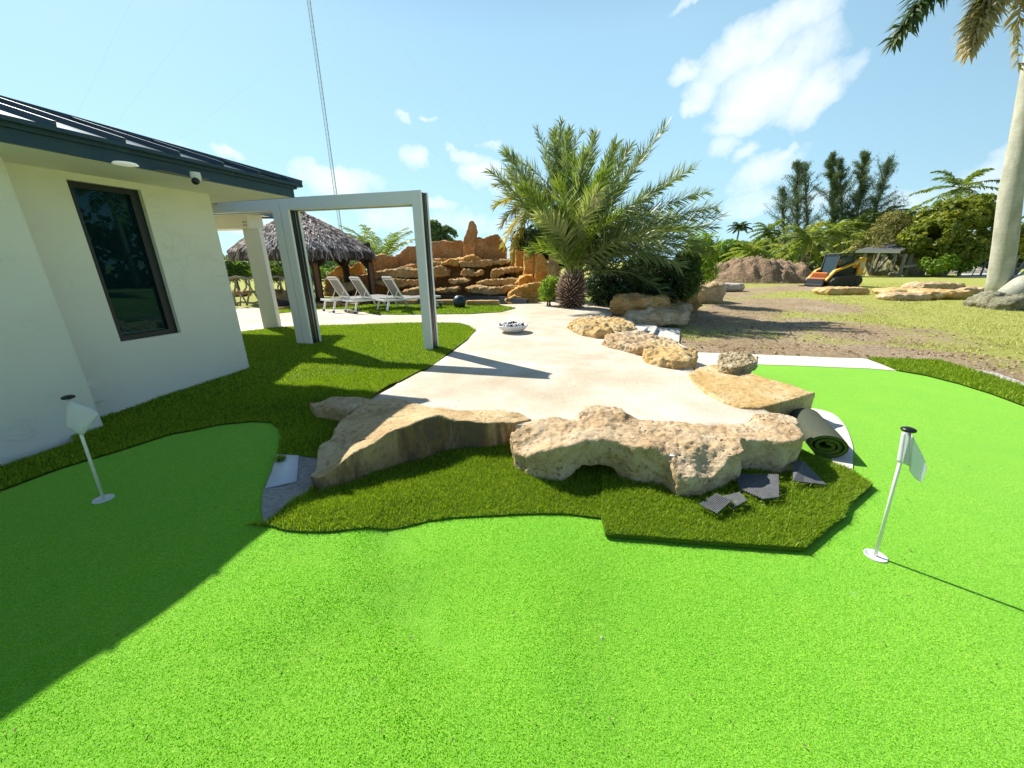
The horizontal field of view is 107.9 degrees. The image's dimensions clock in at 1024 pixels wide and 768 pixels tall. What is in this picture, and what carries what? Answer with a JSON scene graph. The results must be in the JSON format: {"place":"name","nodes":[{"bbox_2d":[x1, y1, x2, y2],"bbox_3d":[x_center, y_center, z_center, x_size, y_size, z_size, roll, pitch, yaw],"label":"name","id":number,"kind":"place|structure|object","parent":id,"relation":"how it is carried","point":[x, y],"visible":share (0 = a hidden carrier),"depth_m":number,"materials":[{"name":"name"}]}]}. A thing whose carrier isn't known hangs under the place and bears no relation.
{"place":"outdoors","nodes":[
{"label":"outdoors","id":0,"kind":"place"},
{"bbox_2d":[0,323,473,489],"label":"lawn","id":1,"kind":"structure","parent":0,"point":[242,418],"depth_m":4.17,"materials":[{"name":"plant"}]},
{"bbox_2d":[211,199,303,342],"bbox_3d":[-4.998,-1.978,6.835,2.505,2.460,0.270,4,18,13],"label":"metal frame","id":2,"kind":"object","parent":1,"relation":"on","point":[253,207],"visible":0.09,"depth_m":6.33,"materials":[{"name":"grey metal"}]},
{"bbox_2d":[309,397,369,420],"bbox_3d":[-1.838,0.307,3.933,0.690,0.332,0.316,6,19,20],"label":"boulder","id":3,"kind":"object","parent":1,"relation":"on","point":[335,408],"visible":0.43,"depth_m":3.80,"materials":[{"name":"stone"}]},
{"bbox_2d":[278,190,438,349],"bbox_3d":[-2.542,-1.821,6.287,2.513,2.460,0.270,4,18,13],"label":"metal frame","id":4,"kind":"object","parent":1,"relation":"on","point":[417,201],"visible":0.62,"depth_m":6.05,"materials":[{"name":"grey metal"}]},
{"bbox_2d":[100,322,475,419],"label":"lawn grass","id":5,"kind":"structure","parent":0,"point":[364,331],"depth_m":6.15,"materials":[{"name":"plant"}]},
{"bbox_2d":[278,304,515,314],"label":"lawn","id":6,"kind":"structure","parent":0,"point":[416,308],"depth_m":11.69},
{"bbox_2d":[342,277,408,313],"bbox_3d":[-4.266,-2.871,11.791,0.700,1.046,1.995,16,24,40],"label":"sun lounger","id":7,"kind":"object","parent":6,"relation":"on","point":[362,290],"visible":0.77,"depth_m":11.37,"materials":[{"name":"plastic"}]},
{"bbox_2d":[375,276,440,311],"bbox_3d":[-3.287,-2.892,11.827,1.995,1.046,0.700,-17,24,-41],"label":"sun lounger","id":8,"kind":"object","parent":6,"relation":"on","point":[392,287],"visible":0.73,"depth_m":11.46,"materials":[{"name":"plastic"}]},
{"bbox_2d":[453,295,465,307],"bbox_3d":[-1.726,-2.713,12.224,0.430,0.395,0.430,-1,18,0],"label":"ball speaker","id":9,"kind":"object","parent":6,"relation":"on","point":[459,300],"visible":0.94,"depth_m":12.08},
{"bbox_2d":[321,295,539,304],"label":"pool water","id":10,"kind":"structure","parent":0,"point":[503,301],"depth_m":14.26,"materials":[{"name":"blue liquid"}]},
{"bbox_2d":[236,302,770,430],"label":"patio","id":11,"kind":"structure","parent":0,"point":[545,363],"depth_m":4.86,"materials":[{"name":"concrete"}]},
{"bbox_2d":[213,203,281,328],"bbox_3d":[-7.319,-2.113,7.056,4.520,2.620,4.954,-2,18,-6],"label":"porch","id":12,"kind":"object","parent":11,"relation":"on","point":[251,226],"visible":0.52,"depth_m":8.17,"materials":[{"name":"paint"}]},
{"bbox_2d":[320,277,387,312],"bbox_3d":[-5.070,-2.951,12.060,0.700,1.046,1.995,14,23,38],"label":"sun lounger","id":13,"kind":"object","parent":11,"relation":"on","point":[337,285],"visible":0.86,"depth_m":11.63,"materials":[{"name":"white plastic"}]},
{"bbox_2d":[466,300,499,305],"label":"stone","id":14,"kind":"object","parent":11,"relation":"on","point":[482,302],"visible":0.83,"depth_m":12.77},
{"bbox_2d":[497,321,527,332],"bbox_3d":[0.009,-1.205,7.877,0.656,0.209,0.656,-1,18,0],"label":"fire bowl","id":15,"kind":"object","parent":11,"relation":"on","point":[512,327],"visible":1,"depth_m":7.68,"materials":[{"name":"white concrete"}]},
{"bbox_2d":[538,274,559,305],"bbox_3d":[1.265,-3.148,12.549,0.900,1.072,0.888,-1,18,0],"label":"croton bush","id":16,"kind":"object","parent":11,"relation":"on","point":[546,290],"visible":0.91,"depth_m":12.37,"materials":[{"name":"green plant"}]},
{"bbox_2d":[482,117,730,308],"bbox_3d":[2.813,-5.112,11.315,7.591,5.559,4.562,-1,18,0],"label":"date palm","id":17,"kind":"object","parent":11,"relation":"on","point":[576,243],"visible":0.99,"depth_m":11.12,"materials":[{"name":"green plant"}]},
{"bbox_2d":[0,262,1023,490],"bbox_3d":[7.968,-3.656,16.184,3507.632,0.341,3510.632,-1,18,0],"label":"ground","id":18,"kind":"structure","parent":0,"point":[745,326],"depth_m":10.13,"materials":[{"name":"soil"}]},
{"bbox_2d":[0,95,302,465],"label":"house","id":19,"kind":"structure","parent":18,"relation":"on","point":[116,295],"depth_m":3.66,"materials":[{"name":"white paint"}]},
{"bbox_2d":[66,180,177,340],"bbox_3d":[-4.091,-1.252,3.940,0.080,1.518,0.573,5,19,16],"label":"window","id":20,"kind":"structure","parent":19,"relation":"in","point":[112,219],"depth_m":3.93,"materials":[{"name":"black glass"}]},
{"bbox_2d":[223,254,251,289],"bbox_3d":[-15.614,-6.338,20.986,2.237,2.194,3.789,-1,18,0],"label":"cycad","id":21,"kind":"object","parent":18,"relation":"on","point":[238,268],"visible":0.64,"depth_m":20.52,"materials":[{"name":"green plant"}]},
{"bbox_2d":[228,275,288,305],"bbox_3d":[-9.175,-3.371,13.441,2.597,1.050,0.101,-8,20,-23],"label":"driftwood railing","id":22,"kind":"object","parent":18,"relation":"on","point":[247,302],"visible":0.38,"depth_m":13.31,"materials":[{"name":"wood"}]},
{"bbox_2d":[246,261,283,288],"bbox_3d":[-13.137,-6.221,21.006,2.752,1.916,3.756,-1,18,0],"label":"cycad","id":23,"kind":"object","parent":18,"relation":"on","point":[276,268],"visible":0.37,"depth_m":20.13,"materials":[{"name":"green plant"}]},
{"bbox_2d":[81,0,509,246],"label":"radio mast","id":24,"kind":"object","parent":18,"relation":"on","point":[311,20],"visible":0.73,"depth_m":100.11,"materials":[{"name":"metal"}]},
{"bbox_2d":[226,212,375,301],"bbox_3d":[-8.548,-5.303,15.392,5.264,3.525,5.226,-17,24,-41],"label":"thatched hut","id":25,"kind":"object","parent":18,"relation":"on","point":[324,241],"visible":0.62,"depth_m":14.31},
{"bbox_2d":[309,264,336,287],"bbox_3d":[-10.898,-6.223,21.633,3.487,1.552,2.668,-1,18,0],"label":"hedge bush","id":26,"kind":"object","parent":18,"relation":"on","point":[324,272],"visible":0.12,"depth_m":21.15,"materials":[{"name":"green plant"}]},
{"bbox_2d":[338,224,414,255],"bbox_3d":[-8.182,-8.037,23.590,4.604,3.642,5.618,-13,22,-33],"label":"coconut palm","id":27,"kind":"object","parent":18,"relation":"on","point":[391,246],"visible":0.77,"depth_m":22.67,"materials":[{"name":"green plant"}]},
{"bbox_2d":[311,398,531,489],"bbox_3d":[-0.907,0.415,3.613,1.864,0.462,1.257,-9,20,-26],"label":"boulder","id":28,"kind":"object","parent":18,"relation":"on","point":[371,435],"visible":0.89,"depth_m":3.30,"materials":[{"name":"stone"}]},
{"bbox_2d":[324,221,560,300],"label":"rock waterfall","id":29,"kind":"object","parent":18,"relation":"on","point":[471,263],"visible":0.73,"depth_m":16.73,"materials":[{"name":"stone"}]},
{"bbox_2d":[430,219,458,241],"bbox_3d":[-6.283,-11.280,32.047,3.260,5.189,4.725,-9,20,-24],"label":"tree","id":30,"kind":"object","parent":18,"relation":"on","point":[439,231],"visible":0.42,"depth_m":30.22,"materials":[{"name":"plant"}]},
{"bbox_2d":[440,294,528,301],"bbox_3d":[-1.290,-3.540,15.265,4.914,0.120,0.843,11,21,30],"label":"pool rim","id":31,"kind":"object","parent":18,"relation":"on","point":[485,296],"visible":0.59,"depth_m":15.50,"materials":[{"name":"stone"}]},
{"bbox_2d":[0,364,1023,767],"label":"putting green","id":32,"kind":"object","parent":18,"relation":"on","point":[962,428],"visible":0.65,"depth_m":1.74,"materials":[{"name":"plastic"}]},
{"bbox_2d":[60,395,114,503],"bbox_3d":[-2.649,0.431,2.392,0.304,0.762,0.109,-1,18,0],"label":"golf flag","id":33,"kind":"object","parent":32,"relation":"on","point":[80,419],"visible":1,"depth_m":2.29,"materials":[{"name":"white plastic"}]},
{"bbox_2d":[262,456,317,520],"bbox_3d":[-1.589,0.722,2.762,0.439,0.104,1.094,-8,19,-21],"label":"gravel bed","id":34,"kind":"object","parent":32,"relation":"on","point":[279,496],"visible":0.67,"depth_m":2.70,"materials":[{"name":"gravel"}]},
{"bbox_2d":[265,454,298,487],"bbox_3d":[-1.790,0.674,2.946,0.182,0.049,0.553,-8,20,-22],"label":"white board","id":35,"kind":"object","parent":34,"relation":"on","point":[285,471],"visible":0.95,"depth_m":2.91,"materials":[{"name":"white"}]},
{"bbox_2d":[249,443,601,530],"bbox_3d":[-0.442,0.703,2.940,2.545,0.205,1.261,-4,18,-10],"label":"turf base","id":36,"kind":"object","parent":32,"relation":"on","point":[446,508],"visible":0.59,"depth_m":2.67,"materials":[{"name":"plastic"}]},
{"bbox_2d":[244,441,601,531],"bbox_3d":[-0.438,0.687,2.941,2.564,0.242,1.285,-4,18,-11],"label":"turf mat","id":37,"kind":"object","parent":36,"relation":"on","point":[326,500],"visible":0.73,"depth_m":2.71,"materials":[{"name":"carpet"}]},
{"bbox_2d":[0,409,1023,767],"bbox_3d":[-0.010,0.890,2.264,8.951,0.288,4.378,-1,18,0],"label":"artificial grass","id":38,"kind":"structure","parent":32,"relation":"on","point":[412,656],"depth_m":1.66,"materials":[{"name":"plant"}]},
{"bbox_2d":[510,405,804,496],"bbox_3d":[1.298,0.541,3.118,2.634,0.459,0.922,-1,18,0],"label":"boulder","id":39,"kind":"object","parent":32,"relation":"on","point":[625,445],"visible":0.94,"depth_m":2.97,"materials":[{"name":"stone"}]},
{"bbox_2d":[599,449,873,550],"bbox_3d":[1.702,0.789,2.799,2.242,0.093,1.245,-1,18,0],"label":"turf offcut","id":40,"kind":"object","parent":32,"relation":"on","point":[803,517],"visible":0.6,"depth_m":2.55,"materials":[{"name":"plastic"}]},
{"bbox_2d":[694,492,735,517],"bbox_3d":[1.399,0.823,2.579,0.281,0.072,0.219,-11,21,-28],"label":"turf scrap","id":41,"kind":"object","parent":40,"relation":"on","point":[716,503],"visible":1,"depth_m":2.56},
{"bbox_2d":[723,491,750,512],"bbox_3d":[1.567,0.824,2.603,0.235,0.071,0.233,-1,18,0],"label":"turf scrap","id":42,"kind":"object","parent":40,"relation":"on","point":[739,498],"visible":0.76,"depth_m":2.60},
{"bbox_2d":[735,473,783,502],"bbox_3d":[1.838,0.755,2.758,0.399,0.083,0.389,5,19,17],"label":"turf scrap","id":43,"kind":"object","parent":40,"relation":"on","point":[764,486],"visible":0.98,"depth_m":2.75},
{"bbox_2d":[788,459,827,487],"bbox_3d":[2.253,0.698,2.931,0.347,0.097,0.390,-1,18,0],"label":"turf scrap","id":44,"kind":"object","parent":40,"relation":"on","point":[802,472],"visible":0.97,"depth_m":2.88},
{"bbox_2d":[688,365,814,415],"bbox_3d":[2.638,0.114,4.476,1.172,0.313,1.492,-4,18,-12],"label":"boulder","id":45,"kind":"object","parent":32,"relation":"on","point":[747,390],"visible":0.67,"depth_m":4.10,"materials":[{"name":"stone"}]},
{"bbox_2d":[717,351,758,374],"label":"boulder","id":46,"kind":"object","parent":45,"relation":"on","point":[732,363],"visible":1,"depth_m":4.95,"materials":[{"name":"stone"}]},
{"bbox_2d":[790,408,848,457],"bbox_3d":[2.941,0.458,3.612,0.301,0.219,0.708,7,19,22],"label":"turf roll","id":47,"kind":"object","parent":32,"relation":"on","point":[823,438],"visible":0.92,"depth_m":3.37,"materials":[{"name":"carpet"}]},
{"bbox_2d":[811,408,852,467],"bbox_3d":[3.175,0.512,3.743,0.367,0.017,1.680,11,21,31],"label":"white base","id":48,"kind":"object","parent":32,"relation":"on","point":[835,422],"visible":0.35,"depth_m":3.78,"materials":[{"name":"concrete"}]},
{"bbox_2d":[863,426,926,562],"bbox_3d":[2.112,0.632,2.071,0.169,0.851,0.113,-1,18,0],"label":"golf flag","id":49,"kind":"object","parent":32,"relation":"on","point":[910,455],"visible":1,"depth_m":1.97,"materials":[{"name":"white plastic"}]},
{"bbox_2d":[510,227,568,269],"bbox_3d":[1.307,-5.287,15.969,2.772,3.058,1.947,-1,18,0],"label":"rubber bush","id":50,"kind":"object","parent":18,"relation":"on","point":[521,241],"visible":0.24,"depth_m":15.32,"materials":[{"name":"green plant"}]},
{"bbox_2d":[490,115,592,298],"bbox_3d":[1.217,-7.024,15.385,4.337,6.832,3.094,-12,21,-31],"label":"date palm","id":51,"kind":"object","parent":18,"relation":"on","point":[554,146],"visible":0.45,"depth_m":14.55,"materials":[{"name":"green plant"}]},
{"bbox_2d":[567,316,636,338],"bbox_3d":[1.963,-1.228,8.152,1.492,0.391,2.120,-1,18,0],"label":"boulder","id":52,"kind":"object","parent":18,"relation":"on","point":[595,327],"visible":0.81,"depth_m":7.72,"materials":[{"name":"stone"}]},
{"bbox_2d":[223,218,1023,272],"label":"woodland","id":53,"kind":"object","parent":18,"relation":"on","point":[327,264],"visible":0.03,"depth_m":67.09,"materials":[{"name":"green plant"}]},
{"bbox_2d":[586,253,688,305],"bbox_3d":[4.116,-3.462,12.651,3.489,2.135,2.786,-1,18,0],"label":"bamboo palm","id":54,"kind":"object","parent":18,"relation":"on","point":[605,288],"visible":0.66,"depth_m":11.98,"materials":[{"name":"green plant"}]},
{"bbox_2d":[601,329,677,355],"bbox_3d":[2.196,-0.693,6.576,1.336,0.352,1.312,-14,22,-35],"label":"boulder","id":55,"kind":"object","parent":18,"relation":"on","point":[635,341],"visible":0.59,"depth_m":6.42,"materials":[{"name":"stone"}]},
{"bbox_2d":[609,292,669,316],"bbox_3d":[3.763,-2.327,11.019,1.806,0.773,1.263,-1,18,0],"label":"rock","id":56,"kind":"object","parent":18,"relation":"on","point":[620,304],"visible":0.75,"depth_m":10.55,"materials":[{"name":"stone"}]},
{"bbox_2d":[611,315,686,347],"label":"garden steps","id":57,"kind":"structure","parent":18,"relation":"on","point":[673,334],"depth_m":9.13,"materials":[{"name":"stone"}]},
{"bbox_2d":[623,306,690,326],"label":"rock","id":58,"kind":"object","parent":18,"relation":"on","point":[658,316],"visible":0.86,"depth_m":10.04,"materials":[{"name":"stone"}]},
{"bbox_2d":[642,340,698,369],"bbox_3d":[2.392,-0.402,5.664,0.789,0.339,1.324,7,20,23],"label":"boulder","id":59,"kind":"object","parent":18,"relation":"on","point":[666,354],"visible":0.77,"depth_m":5.34,"materials":[{"name":"stone"}]},
{"bbox_2d":[668,301,692,312],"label":"rock","id":60,"kind":"object","parent":18,"relation":"on","point":[679,305],"visible":0.45,"depth_m":12.29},
{"bbox_2d":[670,249,704,302],"bbox_3d":[5.718,-3.401,12.380,1.348,2.167,1.370,-1,18,0],"label":"lady palm","id":61,"kind":"object","parent":18,"relation":"on","point":[694,263],"visible":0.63,"depth_m":11.93,"materials":[{"name":"green plant"}]},
{"bbox_2d":[682,293,702,311],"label":"rock","id":62,"kind":"object","parent":18,"relation":"on","point":[696,303],"visible":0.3,"depth_m":13.04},
{"bbox_2d":[678,230,723,295],"bbox_3d":[7.383,-4.664,14.844,1.520,3.021,2.357,-1,18,0],"label":"bush","id":63,"kind":"object","parent":18,"relation":"on","point":[708,267],"visible":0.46,"depth_m":14.26,"materials":[{"name":"green plant"}]},
{"bbox_2d":[698,281,726,303],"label":"rock","id":64,"kind":"object","parent":18,"relation":"on","point":[713,292],"visible":0.56,"depth_m":15.73,"materials":[{"name":"stone"}]},
{"bbox_2d":[713,238,748,263],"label":"tree","id":65,"kind":"object","parent":18,"relation":"on","point":[726,245],"visible":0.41,"depth_m":50.98,"materials":[{"name":"green plant"}]},
{"bbox_2d":[725,283,744,290],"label":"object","id":66,"kind":"object","parent":18,"relation":"on","point":[735,286],"visible":0.46,"depth_m":21.70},
{"bbox_2d":[726,221,752,239],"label":"royal palm","id":67,"kind":"object","parent":18,"relation":"on","point":[739,227],"visible":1,"depth_m":69.28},
{"bbox_2d":[719,238,781,262],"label":"coconut palm","id":68,"kind":"object","parent":18,"relation":"on","point":[753,245],"visible":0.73,"depth_m":40.20,"materials":[{"name":"green plant"}]},
{"bbox_2d":[713,255,811,283],"bbox_3d":[20.829,-9.823,31.704,11.347,2.244,8.050,-1,18,0],"label":"soil heap","id":69,"kind":"object","parent":18,"relation":"on","point":[757,269],"visible":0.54,"depth_m":29.54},
{"bbox_2d":[747,219,797,256],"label":"coconut palm","id":70,"kind":"object","parent":18,"relation":"on","point":[768,228],"visible":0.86,"depth_m":51.76,"materials":[{"name":"green plant"}]},
{"bbox_2d":[766,243,815,263],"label":"coconut palm","id":71,"kind":"object","parent":18,"relation":"on","point":[783,253],"visible":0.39,"depth_m":46.74,"materials":[{"name":"green plant"}]},
{"bbox_2d":[763,162,819,251],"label":"casuarina tree","id":72,"kind":"object","parent":18,"relation":"on","point":[780,206],"visible":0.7,"depth_m":56.22,"materials":[{"name":"green plant"}]},
{"bbox_2d":[694,352,896,370],"bbox_3d":[4.541,-0.419,6.234,3.924,0.233,1.957,-1,18,0],"label":"concrete strip","id":73,"kind":"object","parent":18,"relation":"on","point":[705,359],"visible":0.66,"depth_m":6.49,"materials":[{"name":"concrete"}]},
{"bbox_2d":[769,158,823,261],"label":"casuarina tree","id":74,"kind":"object","parent":18,"relation":"on","point":[796,168],"visible":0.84,"depth_m":53.90,"materials":[{"name":"green plant"}]},
{"bbox_2d":[770,221,847,265],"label":"coconut palm","id":75,"kind":"object","parent":18,"relation":"on","point":[805,244],"visible":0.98,"depth_m":41.70,"materials":[{"name":"green plant"}]},
{"bbox_2d":[794,160,827,263],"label":"casuarina tree","id":76,"kind":"object","parent":18,"relation":"on","point":[808,211],"visible":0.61,"depth_m":55.15,"materials":[{"name":"green plant"}]},
{"bbox_2d":[804,249,840,269],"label":"coconut palm","id":77,"kind":"object","parent":18,"relation":"on","point":[821,255],"visible":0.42,"depth_m":44.59,"materials":[{"name":"green plant"}]},
{"bbox_2d":[798,219,865,254],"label":"coconut palm","id":78,"kind":"object","parent":18,"relation":"on","point":[840,224],"visible":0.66,"depth_m":47.66,"materials":[{"name":"green plant"}]},
{"bbox_2d":[798,253,866,286],"bbox_3d":[21.144,-7.569,24.766,3.520,2.100,2.030,-3,18,-8],"label":"skid loader","id":79,"kind":"object","parent":18,"relation":"on","point":[836,269],"visible":0.99,"depth_m":24.24,"materials":[{"name":"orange metal"}]},
{"bbox_2d":[838,255,853,270],"bbox_3d":[21.698,-7.848,24.217,0.950,0.950,0.020,-3,18,-8],"label":"side window","id":80,"kind":"structure","parent":79,"relation":"in","point":[844,260],"depth_m":24.17,"materials":[{"name":"black glass"}]},
{"bbox_2d":[812,286,869,294],"bbox_3d":[17.006,-4.821,19.326,2.384,0.487,1.303,-1,18,0],"label":"rock slab","id":81,"kind":"object","parent":18,"relation":"on","point":[838,290],"visible":0.95,"depth_m":18.83,"materials":[{"name":"stone"}]},
{"bbox_2d":[811,150,874,250],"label":"casuarina tree","id":82,"kind":"object","parent":18,"relation":"on","point":[831,162],"visible":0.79,"depth_m":53.55,"materials":[{"name":"green plant"}]},
{"bbox_2d":[667,284,1023,381],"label":"straw","id":83,"kind":"object","parent":18,"relation":"on","point":[834,334],"visible":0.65,"depth_m":8.98,"materials":[{"name":"plant"}]},
{"bbox_2d":[824,156,875,250],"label":"casuarina tree","id":84,"kind":"object","parent":18,"relation":"on","point":[842,176],"visible":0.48,"depth_m":54.20,"materials":[{"name":"green plant"}]},
{"bbox_2d":[822,211,880,251],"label":"coconut palm","id":85,"kind":"object","parent":18,"relation":"on","point":[861,217],"visible":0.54,"depth_m":52.98,"materials":[{"name":"green plant"}]},
{"bbox_2d":[682,296,1023,369],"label":"clods","id":86,"kind":"object","parent":18,"relation":"on","point":[979,367],"visible":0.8,"depth_m":8.05,"materials":[{"name":"soil"}]},
{"bbox_2d":[833,230,891,260],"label":"coconut palm","id":87,"kind":"object","parent":18,"relation":"on","point":[848,249],"visible":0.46,"depth_m":45.21,"materials":[{"name":"green plant"}]},
{"bbox_2d":[837,149,888,252],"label":"casuarina tree","id":88,"kind":"object","parent":18,"relation":"on","point":[862,168],"visible":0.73,"depth_m":53.26,"materials":[{"name":"green plant"}]},
{"bbox_2d":[851,149,911,226],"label":"casuarina tree","id":89,"kind":"object","parent":18,"relation":"on","point":[888,166],"visible":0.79,"depth_m":53.53,"materials":[{"name":"green plant"}]},
{"bbox_2d":[850,209,913,275],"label":"olive tree","id":90,"kind":"object","parent":18,"relation":"on","point":[896,225],"visible":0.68,"depth_m":40.48,"materials":[{"name":"green plant"}]},
{"bbox_2d":[851,205,912,257],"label":"coconut palm","id":91,"kind":"object","parent":18,"relation":"on","point":[873,220],"visible":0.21,"depth_m":54.54,"materials":[{"name":"green plant"}]},
{"bbox_2d":[862,258,913,275],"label":"sand heap","id":92,"kind":"object","parent":18,"relation":"on","point":[883,272],"visible":0.29,"depth_m":42.07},
{"bbox_2d":[855,242,932,276],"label":"open shed","id":93,"kind":"structure","parent":18,"relation":"on","point":[911,262],"depth_m":39.09,"materials":[{"name":"grey wood"}]},
{"bbox_2d":[871,287,919,293],"bbox_3d":[18.337,-4.375,17.614,1.910,0.397,1.506,-1,18,0],"label":"rock slab","id":94,"kind":"object","parent":18,"relation":"on","point":[887,289],"visible":0.41,"depth_m":17.43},
{"bbox_2d":[874,205,929,255],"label":"coconut palm","id":95,"kind":"object","parent":18,"relation":"on","point":[912,213],"visible":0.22,"depth_m":52.69,"materials":[{"name":"green plant"}]},
{"bbox_2d":[875,292,932,300],"bbox_3d":[17.126,-3.814,16.299,2.040,0.414,1.086,-1,18,0],"label":"rock slab","id":96,"kind":"object","parent":18,"relation":"on","point":[900,296],"visible":0.94,"depth_m":15.89,"materials":[{"name":"stone"}]},
{"bbox_2d":[901,281,966,288],"bbox_3d":[21.714,-5.025,19.260,2.556,0.558,1.438,-1,18,0],"label":"rock slab","id":97,"kind":"object","parent":18,"relation":"on","point":[937,285],"visible":0.67,"depth_m":18.68,"materials":[{"name":"stone"}]},
{"bbox_2d":[907,288,973,299],"bbox_3d":[18.953,-3.976,16.533,2.221,0.496,1.434,-1,18,0],"label":"rock slab","id":98,"kind":"object","parent":18,"relation":"on","point":[937,294],"visible":0.82,"depth_m":15.99,"materials":[{"name":"stone"}]},
{"bbox_2d":[895,193,996,275],"bbox_3d":[46.207,-15.530,39.233,11.948,8.336,7.034,-1,18,0],"label":"seagrape tree","id":99,"kind":"object","parent":18,"relation":"on","point":[927,233],"visible":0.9,"depth_m":37.33,"materials":[{"name":"green plant"}]},
{"bbox_2d":[878,0,1023,307],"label":"royal palm","id":100,"kind":"object","parent":18,"relation":"on","point":[979,20],"visible":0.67,"depth_m":13.38,"materials":[{"name":"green plant"}]},
{"bbox_2d":[917,247,984,276],"bbox_3d":[44.201,-12.472,37.987,6.713,3.406,3.898,-8,19,-21],"label":"bush","id":101,"kind":"object","parent":18,"relation":"on","point":[945,265],"visible":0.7,"depth_m":36.94,"materials":[{"name":"green plant"}]},
{"bbox_2d":[907,168,999,273],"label":"coconut palm","id":102,"kind":"object","parent":18,"relation":"on","point":[960,183],"visible":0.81,"depth_m":41.26,"materials":[{"name":"green plant"}]},
{"bbox_2d":[954,286,984,293],"bbox_3d":[22.857,-4.668,18.659,1.829,0.503,1.149,-1,18,0],"label":"rock slab","id":103,"kind":"object","parent":18,"relation":"on","point":[976,289],"visible":0.33,"depth_m":18.24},
{"bbox_2d":[984,271,1023,310],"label":"leaning palm","id":104,"kind":"object","parent":18,"relation":"on","point":[1014,287],"visible":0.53,"depth_m":12.93,"materials":[{"name":"plant"}]},
{"bbox_2d":[1014,216,1023,274],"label":"tree","id":105,"kind":"object","parent":18,"relation":"on","point":[1021,248],"visible":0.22,"depth_m":38.00,"materials":[{"name":"green plant"}]},
{"bbox_2d":[0,0,1023,261],"label":"sky","id":106,"kind":"structure","parent":0,"point":[750,89],"materials":[{"name":"blue"}]},
{"bbox_2d":[673,282,1023,357],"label":"field grass","id":107,"kind":"structure","parent":0,"point":[985,332],"depth_m":10.99,"materials":[{"name":"plant"}]},
{"bbox_2d":[866,356,1023,404],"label":"lawn","id":108,"kind":"structure","parent":0,"point":[959,377],"depth_m":5.50,"materials":[{"name":"plant"}]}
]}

